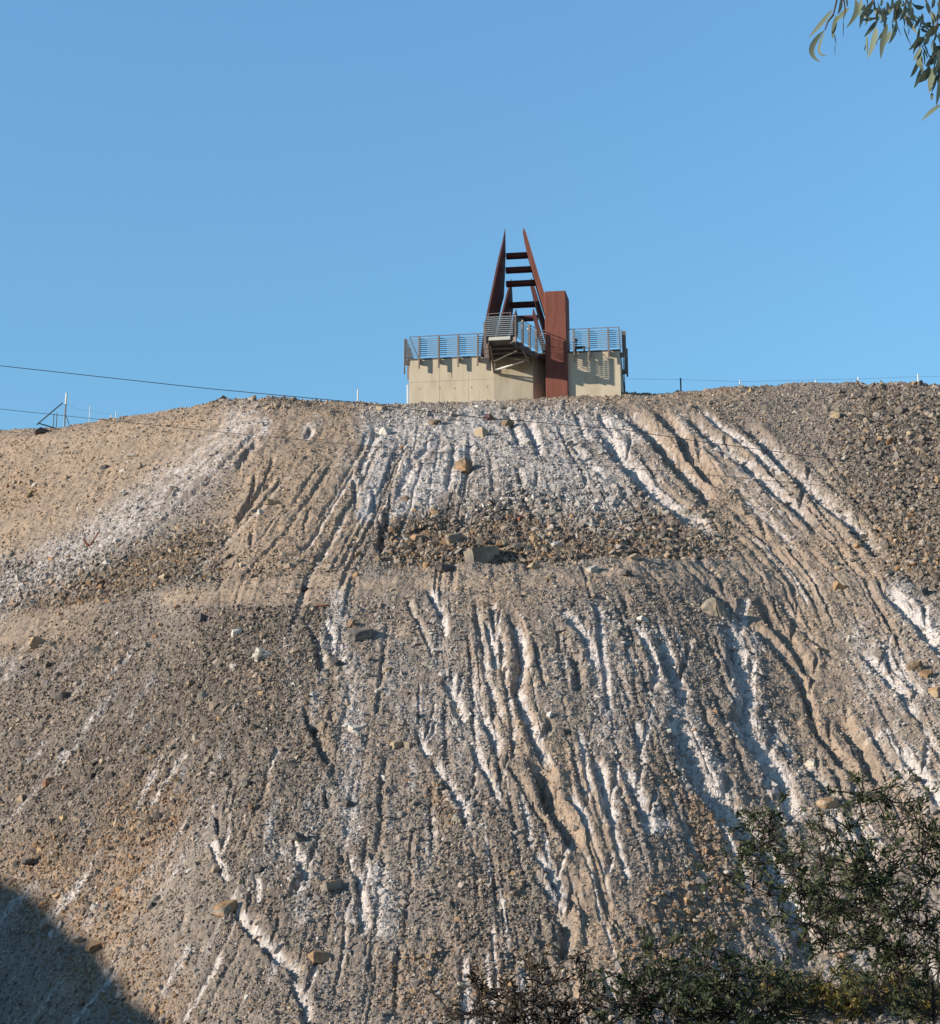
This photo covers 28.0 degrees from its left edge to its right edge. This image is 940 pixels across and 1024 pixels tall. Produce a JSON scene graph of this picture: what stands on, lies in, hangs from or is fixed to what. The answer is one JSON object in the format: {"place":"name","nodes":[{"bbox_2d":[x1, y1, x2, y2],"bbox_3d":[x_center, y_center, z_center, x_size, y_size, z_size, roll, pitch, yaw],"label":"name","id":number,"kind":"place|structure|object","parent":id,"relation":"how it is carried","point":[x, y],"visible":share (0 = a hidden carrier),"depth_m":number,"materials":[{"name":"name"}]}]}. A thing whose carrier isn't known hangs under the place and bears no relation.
{"place":"outdoors","nodes":[
{"label":"outdoors","id":0,"kind":"place"},
{"bbox_2d":[0,380,939,1023],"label":"hill","id":1,"kind":"structure","parent":0,"point":[582,842],"depth_m":57.50,"materials":[{"name":"grey gravel"}]},
{"bbox_2d":[0,731,7,737],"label":"rock","id":2,"kind":"object","parent":1,"relation":"on","point":[3,734],"visible":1,"depth_m":65.40,"materials":[{"name":"stone"}]},
{"bbox_2d":[22,858,40,864],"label":"rock","id":3,"kind":"object","parent":1,"relation":"on","point":[30,861],"visible":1,"depth_m":54.81,"materials":[{"name":"stone"}]},
{"bbox_2d":[32,841,39,847],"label":"rock","id":4,"kind":"object","parent":1,"relation":"on","point":[35,844],"visible":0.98,"depth_m":55.94,"materials":[{"name":"stone"}]},
{"bbox_2d":[29,636,45,648],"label":"rock","id":5,"kind":"object","parent":1,"relation":"on","point":[36,642],"visible":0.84,"depth_m":71.81,"materials":[{"name":"stone"}]},
{"bbox_2d":[33,427,51,434],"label":"rock","id":6,"kind":"object","parent":1,"relation":"on","point":[39,430],"visible":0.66,"depth_m":102.20,"materials":[{"name":"stone"}]},
{"bbox_2d":[41,777,53,787],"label":"rock","id":7,"kind":"object","parent":1,"relation":"on","point":[47,781],"visible":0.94,"depth_m":59.57,"materials":[{"name":"stone"}]},
{"bbox_2d":[36,393,69,427],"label":"fence post","id":8,"kind":"object","parent":1,"relation":"on","point":[65,416],"visible":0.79,"depth_m":105.47,"materials":[{"name":"silver metal"}]},
{"bbox_2d":[54,691,69,700],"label":"rock","id":9,"kind":"object","parent":1,"relation":"on","point":[59,696],"visible":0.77,"depth_m":65.51,"materials":[{"name":"stone"}]},
{"bbox_2d":[73,935,84,942],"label":"rock","id":10,"kind":"object","parent":1,"relation":"on","point":[78,938],"visible":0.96,"depth_m":48.78,"materials":[{"name":"stone"}]},
{"bbox_2d":[83,531,99,546],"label":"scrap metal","id":11,"kind":"object","parent":1,"relation":"on","point":[86,543],"visible":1,"depth_m":81.97,"materials":[{"name":"brown metal"}]},
{"bbox_2d":[85,940,102,952],"bbox_3d":[-9.549,11.081,47.967,0.490,0.274,0.648,-5,-3,34],"label":"rock","id":12,"kind":"object","parent":1,"relation":"on","point":[92,946],"visible":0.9,"depth_m":47.73,"materials":[{"name":"stone"}]},
{"bbox_2d":[100,464,108,469],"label":"rock","id":13,"kind":"object","parent":1,"relation":"on","point":[105,466],"visible":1,"depth_m":91.86,"materials":[{"name":"stone"}]},
{"bbox_2d":[149,1004,158,1012],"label":"rock","id":14,"kind":"object","parent":1,"relation":"on","point":[154,1008],"visible":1,"depth_m":43.02,"materials":[{"name":"stone"}]},
{"bbox_2d":[195,613,207,622],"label":"rock","id":15,"kind":"object","parent":1,"relation":"on","point":[200,617],"visible":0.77,"depth_m":65.19,"materials":[{"name":"stone"}]},
{"bbox_2d":[197,692,208,700],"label":"rock","id":16,"kind":"object","parent":1,"relation":"on","point":[201,696],"visible":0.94,"depth_m":58.68,"materials":[{"name":"stone"}]},
{"bbox_2d":[211,899,237,916],"bbox_3d":[-5.890,9.540,45.286,0.466,0.320,0.579,-12,5,42],"label":"boulder","id":17,"kind":"object","parent":1,"relation":"on","point":[223,908],"visible":1,"depth_m":45.16,"materials":[{"name":"stone"}]},
{"bbox_2d":[231,629,241,636],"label":"rock","id":18,"kind":"object","parent":1,"relation":"on","point":[234,632],"visible":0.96,"depth_m":62.32,"materials":[{"name":"stone"}]},
{"bbox_2d":[240,779,252,787],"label":"rock","id":19,"kind":"object","parent":1,"relation":"on","point":[244,783],"visible":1,"depth_m":51.15,"materials":[{"name":"stone"}]},
{"bbox_2d":[253,864,265,872],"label":"rock","id":20,"kind":"object","parent":1,"relation":"on","point":[258,868],"visible":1,"depth_m":46.50,"materials":[{"name":"stone"}]},
{"bbox_2d":[252,647,272,661],"bbox_3d":[-6.644,4.589,60.024,0.505,0.484,0.459,22,-10,-24],"label":"boulder","id":21,"kind":"object","parent":1,"relation":"on","point":[260,654],"visible":0.86,"depth_m":59.88,"materials":[{"name":"stone"}]},
{"bbox_2d":[264,498,278,504],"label":"rock","id":22,"kind":"object","parent":1,"relation":"on","point":[270,502],"visible":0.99,"depth_m":77.74,"materials":[{"name":"stone"}]},
{"bbox_2d":[288,831,305,841],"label":"rock","id":23,"kind":"object","parent":1,"relation":"on","point":[296,836],"visible":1,"depth_m":47.43,"materials":[{"name":"stone"}]},
{"bbox_2d":[296,584,307,591],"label":"rock","id":24,"kind":"object","parent":1,"relation":"on","point":[303,588],"visible":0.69,"depth_m":65.41,"materials":[{"name":"stone"}]},
{"bbox_2d":[307,949,331,963],"bbox_3d":[-3.379,9.984,42.221,0.499,0.341,0.476,2,-13,-27],"label":"boulder","id":25,"kind":"object","parent":1,"relation":"on","point":[318,956],"visible":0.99,"depth_m":42.02,"materials":[{"name":"stone"}]},
{"bbox_2d":[320,879,340,892],"bbox_3d":[-3.322,8.930,44.854,0.376,0.271,0.521,-22,-14,41],"label":"rock","id":26,"kind":"object","parent":1,"relation":"on","point":[332,885],"visible":1,"depth_m":44.72,"materials":[{"name":"stone"}]},
{"bbox_2d":[326,781,334,786],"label":"rock","id":27,"kind":"object","parent":1,"relation":"on","point":[330,783],"visible":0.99,"depth_m":50.34,"materials":[{"name":"stone"}]},
{"bbox_2d":[329,659,342,665],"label":"rock","id":28,"kind":"object","parent":1,"relation":"on","point":[333,662],"visible":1,"depth_m":58.15,"materials":[{"name":"stone"}]},
{"bbox_2d":[340,799,353,807],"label":"rock","id":29,"kind":"object","parent":1,"relation":"on","point":[347,803],"visible":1,"depth_m":49.02,"materials":[{"name":"stone"}]},
{"bbox_2d":[347,725,363,732],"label":"rock","id":30,"kind":"object","parent":1,"relation":"on","point":[351,728],"visible":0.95,"depth_m":53.52,"materials":[{"name":"stone"}]},
{"bbox_2d":[352,572,360,577],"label":"rock","id":31,"kind":"object","parent":1,"relation":"on","point":[355,574],"visible":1,"depth_m":65.91,"materials":[{"name":"stone"}]},
{"bbox_2d":[344,627,373,641],"bbox_3d":[-3.569,4.029,60.416,0.945,0.500,0.754,-13,7,-29],"label":"boulder","id":32,"kind":"object","parent":1,"relation":"on","point":[362,634],"visible":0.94,"depth_m":60.14,"materials":[{"name":"stone"}]},
{"bbox_2d":[376,405,387,410],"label":"rock","id":33,"kind":"object","parent":1,"relation":"on","point":[380,407],"visible":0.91,"depth_m":91.08,"materials":[{"name":"stone"}]},
{"bbox_2d":[380,775,386,780],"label":"rock","id":34,"kind":"object","parent":1,"relation":"on","point":[383,777],"visible":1,"depth_m":50.48,"materials":[{"name":"stone"}]},
{"bbox_2d":[379,427,390,434],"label":"rock","id":35,"kind":"object","parent":1,"relation":"on","point":[385,430],"visible":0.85,"depth_m":86.80,"materials":[{"name":"stone"}]},
{"bbox_2d":[390,740,401,748],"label":"rock","id":36,"kind":"object","parent":1,"relation":"on","point":[396,743],"visible":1,"depth_m":52.33,"materials":[{"name":"stone"}]},
{"bbox_2d":[397,811,406,817],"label":"rock","id":37,"kind":"object","parent":1,"relation":"on","point":[401,814],"visible":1,"depth_m":48.25,"materials":[{"name":"stone"}]},
{"bbox_2d":[397,542,408,549],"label":"rock","id":38,"kind":"object","parent":1,"relation":"on","point":[402,546],"visible":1,"depth_m":71.29,"materials":[{"name":"stone"}]},
{"bbox_2d":[399,496,409,500],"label":"rock","id":39,"kind":"object","parent":1,"relation":"on","point":[405,498],"visible":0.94,"depth_m":77.51,"materials":[{"name":"stone"}]},
{"bbox_2d":[404,741,414,747],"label":"rock","id":40,"kind":"object","parent":1,"relation":"on","point":[407,744],"visible":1,"depth_m":52.23,"materials":[{"name":"stone"}]},
{"bbox_2d":[412,711,419,716],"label":"rock","id":41,"kind":"object","parent":1,"relation":"on","point":[415,713],"visible":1,"depth_m":54.15,"materials":[{"name":"stone"}]},
{"bbox_2d":[409,534,424,541],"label":"boulder","id":42,"kind":"object","parent":1,"relation":"on","point":[415,537],"visible":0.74,"depth_m":72.40,"materials":[{"name":"stone"}]},
{"bbox_2d":[423,562,429,568],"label":"rock","id":43,"kind":"object","parent":1,"relation":"on","point":[426,565],"visible":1,"depth_m":66.11,"materials":[{"name":"stone"}]},
{"bbox_2d":[425,951,434,959],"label":"rock","id":44,"kind":"object","parent":1,"relation":"on","point":[429,955],"visible":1,"depth_m":41.65,"materials":[{"name":"stone"}]},
{"bbox_2d":[428,419,440,425],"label":"rock","id":45,"kind":"object","parent":1,"relation":"on","point":[433,422],"visible":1,"depth_m":87.73,"materials":[{"name":"stone"}]},
{"bbox_2d":[436,563,455,572],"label":"boulder","id":46,"kind":"object","parent":1,"relation":"on","point":[443,567],"visible":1,"depth_m":65.73,"materials":[{"name":"stone"}]},
{"bbox_2d":[445,533,463,543],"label":"boulder","id":47,"kind":"object","parent":1,"relation":"on","point":[450,538],"visible":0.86,"depth_m":71.99,"materials":[{"name":"stone"}]},
{"bbox_2d":[452,814,462,821],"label":"rock","id":48,"kind":"object","parent":1,"relation":"on","point":[455,817],"visible":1,"depth_m":47.59,"materials":[{"name":"stone"}]},
{"bbox_2d":[454,457,472,473],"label":"boulder","id":49,"kind":"object","parent":1,"relation":"on","point":[464,464],"visible":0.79,"depth_m":81.22,"materials":[{"name":"stone"}]},
{"bbox_2d":[0,365,939,473],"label":"power line","id":50,"kind":"object","parent":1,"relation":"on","point":[472,416],"visible":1,"depth_m":55.29,"materials":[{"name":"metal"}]},
{"bbox_2d":[3,409,939,496],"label":"power line","id":51,"kind":"object","parent":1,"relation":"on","point":[475,455],"visible":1,"depth_m":52.83,"materials":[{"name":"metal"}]},
{"bbox_2d":[463,545,498,563],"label":"boulder","id":52,"kind":"object","parent":1,"relation":"on","point":[483,555],"visible":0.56,"depth_m":69.70,"materials":[{"name":"stone"}]},
{"bbox_2d":[474,427,487,436],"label":"rock","id":53,"kind":"object","parent":1,"relation":"on","point":[481,432],"visible":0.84,"depth_m":85.90,"materials":[{"name":"stone"}]},
{"bbox_2d":[478,511,485,516],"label":"rock","id":54,"kind":"object","parent":1,"relation":"on","point":[483,513],"visible":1,"depth_m":74.92,"materials":[{"name":"stone"}]},
{"bbox_2d":[483,413,494,420],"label":"rock","id":55,"kind":"object","parent":1,"relation":"on","point":[487,416],"visible":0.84,"depth_m":88.53,"materials":[{"name":"stone"}]},
{"bbox_2d":[501,419,514,427],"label":"rock","id":56,"kind":"object","parent":1,"relation":"on","point":[510,422],"visible":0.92,"depth_m":87.62,"materials":[{"name":"stone"}]},
{"bbox_2d":[404,228,627,403],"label":"memorial","id":57,"kind":"object","parent":1,"relation":"on","point":[504,366],"visible":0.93,"depth_m":95.27,"materials":[{"name":"concrete"}]},
{"bbox_2d":[514,515,523,521],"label":"rock","id":58,"kind":"object","parent":1,"relation":"on","point":[519,518],"visible":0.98,"depth_m":74.54,"materials":[{"name":"stone"}]},
{"bbox_2d":[526,562,541,569],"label":"rock","id":59,"kind":"object","parent":1,"relation":"on","point":[534,565],"visible":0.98,"depth_m":65.69,"materials":[{"name":"stone"}]},
{"bbox_2d":[557,728,570,734],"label":"rock","id":60,"kind":"object","parent":1,"relation":"on","point":[564,731],"visible":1,"depth_m":52.51,"materials":[{"name":"stone"}]},
{"bbox_2d":[572,825,578,831],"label":"rock","id":61,"kind":"object","parent":1,"relation":"on","point":[575,828],"visible":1,"depth_m":46.95,"materials":[{"name":"stone"}]},
{"bbox_2d":[573,554,586,561],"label":"rock","id":62,"kind":"object","parent":1,"relation":"on","point":[577,557],"visible":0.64,"depth_m":70.17,"materials":[{"name":"stone"}]},
{"bbox_2d":[586,565,597,572],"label":"rock","id":63,"kind":"object","parent":1,"relation":"on","point":[592,569],"visible":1,"depth_m":65.29,"materials":[{"name":"stone"}]},
{"bbox_2d":[612,630,625,639],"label":"rock","id":64,"kind":"object","parent":1,"relation":"on","point":[617,633],"visible":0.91,"depth_m":59.43,"materials":[{"name":"stone"}]},
{"bbox_2d":[619,570,633,576],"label":"rock","id":65,"kind":"object","parent":1,"relation":"on","point":[628,573],"visible":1,"depth_m":64.75,"materials":[{"name":"stone"}]},
{"bbox_2d":[627,553,638,560],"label":"rock","id":66,"kind":"object","parent":1,"relation":"on","point":[633,557],"visible":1,"depth_m":66.50,"materials":[{"name":"stone"}]},
{"bbox_2d":[637,616,649,623],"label":"rock","id":67,"kind":"object","parent":1,"relation":"on","point":[642,618],"visible":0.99,"depth_m":61.17,"materials":[{"name":"stone"}]},
{"bbox_2d":[662,510,670,515],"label":"rock","id":68,"kind":"object","parent":1,"relation":"on","point":[667,512],"visible":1,"depth_m":75.30,"materials":[{"name":"stone"}]},
{"bbox_2d":[682,509,690,514],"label":"rock","id":69,"kind":"object","parent":1,"relation":"on","point":[685,511],"visible":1,"depth_m":76.02,"materials":[{"name":"stone"}]},
{"bbox_2d":[682,906,697,914],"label":"rock","id":70,"kind":"object","parent":1,"relation":"on","point":[689,910],"visible":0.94,"depth_m":43.88,"materials":[{"name":"stone"}]},
{"bbox_2d":[699,513,707,518],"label":"rock","id":71,"kind":"object","parent":1,"relation":"on","point":[703,515],"visible":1,"depth_m":75.24,"materials":[{"name":"stone"}]},
{"bbox_2d":[701,597,727,618],"bbox_3d":[8.178,3.371,63.195,0.871,0.736,0.724,35,-27,-13],"label":"boulder","id":72,"kind":"object","parent":1,"relation":"on","point":[714,606],"visible":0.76,"depth_m":62.96,"materials":[{"name":"stone"}]},
{"bbox_2d":[719,887,728,893],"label":"rock","id":73,"kind":"object","parent":1,"relation":"on","point":[722,890],"visible":1,"depth_m":45.11,"materials":[{"name":"stone"}]},
{"bbox_2d":[734,972,826,1014],"bbox_3d":[6.635,10.539,40.951,2.250,1.272,1.855,0,-17,0],"label":"yellow scrub","id":74,"kind":"object","parent":1,"relation":"on","point":[763,987],"visible":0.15,"depth_m":40.86,"materials":[{"name":"green plant"}]},
{"bbox_2d":[804,760,814,766],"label":"rock","id":75,"kind":"object","parent":1,"relation":"on","point":[809,763],"visible":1,"depth_m":53.09,"materials":[{"name":"stone"}]},
{"bbox_2d":[767,964,858,1014],"bbox_3d":[7.621,10.584,41.434,2.107,1.421,1.470,0,-17,0],"label":"yellow scrub","id":76,"kind":"object","parent":1,"relation":"on","point":[820,988],"visible":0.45,"depth_m":41.38,"materials":[{"name":"green plant"}]},
{"bbox_2d":[815,646,828,652],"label":"rock","id":77,"kind":"object","parent":1,"relation":"on","point":[821,649],"visible":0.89,"depth_m":61.32,"materials":[{"name":"stone"}]},
{"bbox_2d":[816,796,839,808],"bbox_3d":[9.651,7.862,50.748,0.686,0.338,0.523,-6,8,-26],"label":"boulder","id":78,"kind":"object","parent":1,"relation":"on","point":[830,802],"visible":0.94,"depth_m":50.54,"materials":[{"name":"stone"}]},
{"bbox_2d":[830,410,841,418],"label":"rock","id":79,"kind":"object","parent":1,"relation":"on","point":[835,414],"visible":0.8,"depth_m":88.99,"materials":[{"name":"stone"}]},
{"bbox_2d":[832,580,846,590],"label":"rock","id":80,"kind":"object","parent":1,"relation":"on","point":[837,585],"visible":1,"depth_m":66.52,"materials":[{"name":"stone"}]},
{"bbox_2d":[790,975,891,1023],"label":"yellow scrub","id":81,"kind":"object","parent":1,"relation":"on","point":[853,1003],"visible":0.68,"depth_m":40.70,"materials":[{"name":"green plant"}]},
{"bbox_2d":[853,543,861,548],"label":"rock","id":82,"kind":"object","parent":1,"relation":"on","point":[856,545],"visible":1,"depth_m":71.54,"materials":[{"name":"stone"}]},
{"bbox_2d":[856,414,865,419],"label":"rock","id":83,"kind":"object","parent":1,"relation":"on","point":[860,416],"visible":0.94,"depth_m":88.39,"materials":[{"name":"stone"}]},
{"bbox_2d":[860,534,867,538],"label":"rock","id":84,"kind":"object","parent":1,"relation":"on","point":[863,536],"visible":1,"depth_m":72.98,"materials":[{"name":"stone"}]},
{"bbox_2d":[830,962,918,1015],"bbox_3d":[9.262,10.480,41.284,2.230,1.382,1.728,10,-20,-29],"label":"yellow scrub","id":85,"kind":"object","parent":1,"relation":"on","point":[887,991],"visible":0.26,"depth_m":41.11,"materials":[{"name":"green plant"}]},
{"bbox_2d":[873,412,880,416],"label":"rock","id":86,"kind":"object","parent":1,"relation":"on","point":[877,414],"visible":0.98,"depth_m":88.62,"materials":[{"name":"stone"}]},
{"bbox_2d":[906,431,915,435],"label":"rock","id":87,"kind":"object","parent":1,"relation":"on","point":[911,433],"visible":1,"depth_m":85.02,"materials":[{"name":"stone"}]},
{"bbox_2d":[888,971,939,1022],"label":"yellow scrub","id":88,"kind":"object","parent":1,"relation":"on","point":[926,1004],"visible":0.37,"depth_m":40.56,"materials":[{"name":"green plant"}]},
{"bbox_2d":[906,660,923,671],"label":"boulder","id":89,"kind":"object","parent":1,"relation":"on","point":[918,665],"visible":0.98,"depth_m":59.13,"materials":[{"name":"stone"}]},
{"bbox_2d":[909,775,921,782],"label":"rock","id":90,"kind":"object","parent":1,"relation":"on","point":[913,779],"visible":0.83,"depth_m":51.76,"materials":[{"name":"stone"}]},
{"bbox_2d":[916,586,927,595],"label":"rock","id":91,"kind":"object","parent":1,"relation":"on","point":[922,591],"visible":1,"depth_m":65.58,"materials":[{"name":"stone"}]},
{"bbox_2d":[919,669,932,677],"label":"boulder","id":92,"kind":"object","parent":1,"relation":"on","point":[926,673],"visible":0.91,"depth_m":58.66,"materials":[{"name":"stone"}]},
{"bbox_2d":[928,687,939,697],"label":"boulder","id":93,"kind":"object","parent":1,"relation":"on","point":[934,691],"visible":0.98,"depth_m":56.92,"materials":[{"name":"stone"}]},
{"bbox_2d":[0,0,939,429],"label":"sky","id":94,"kind":"structure","parent":0,"point":[275,197],"materials":[{"name":"blue"}]},
{"bbox_2d":[799,937,810,944],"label":"rock","id":95,"kind":"object","parent":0,"point":[805,942],"visible":0.54,"depth_m":44.23,"materials":[{"name":"stone"}]},
{"label":"ground","id":96,"kind":"structure","parent":0,"visible":0},
{"bbox_2d":[419,943,619,1023],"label":"bush","id":97,"kind":"object","parent":96,"relation":"on","point":[505,1018],"visible":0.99,"depth_m":15.07,"materials":[{"name":"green plant"}]},
{"bbox_2d":[556,946,595,1023],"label":"sapling","id":98,"kind":"object","parent":96,"relation":"on","point":[578,954],"visible":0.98,"depth_m":14.90,"materials":[{"name":"green plant"}]},
{"bbox_2d":[570,918,858,1023],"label":"saltbush","id":99,"kind":"object","parent":96,"relation":"on","point":[713,1002],"visible":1,"depth_m":14.65,"materials":[{"name":"green plant"}]},
{"bbox_2d":[693,768,939,1023],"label":"wattle shrub","id":100,"kind":"object","parent":96,"relation":"on","point":[868,936],"visible":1,"depth_m":16.45,"materials":[{"name":"green plant"}]},
{"bbox_2d":[809,0,939,120],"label":"gum tree","id":101,"kind":"object","parent":96,"relation":"on","point":[932,76],"visible":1,"depth_m":6.81,"materials":[{"name":"green plant"}]},
{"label":"fence post","id":102,"kind":"object","parent":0,"visible":0},
{"bbox_2d":[670,376,926,381],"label":"fence wire","id":103,"kind":"object","parent":102,"relation":"attached to","point":[792,380],"visible":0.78,"depth_m":98.77,"materials":[{"name":"grey metal"}]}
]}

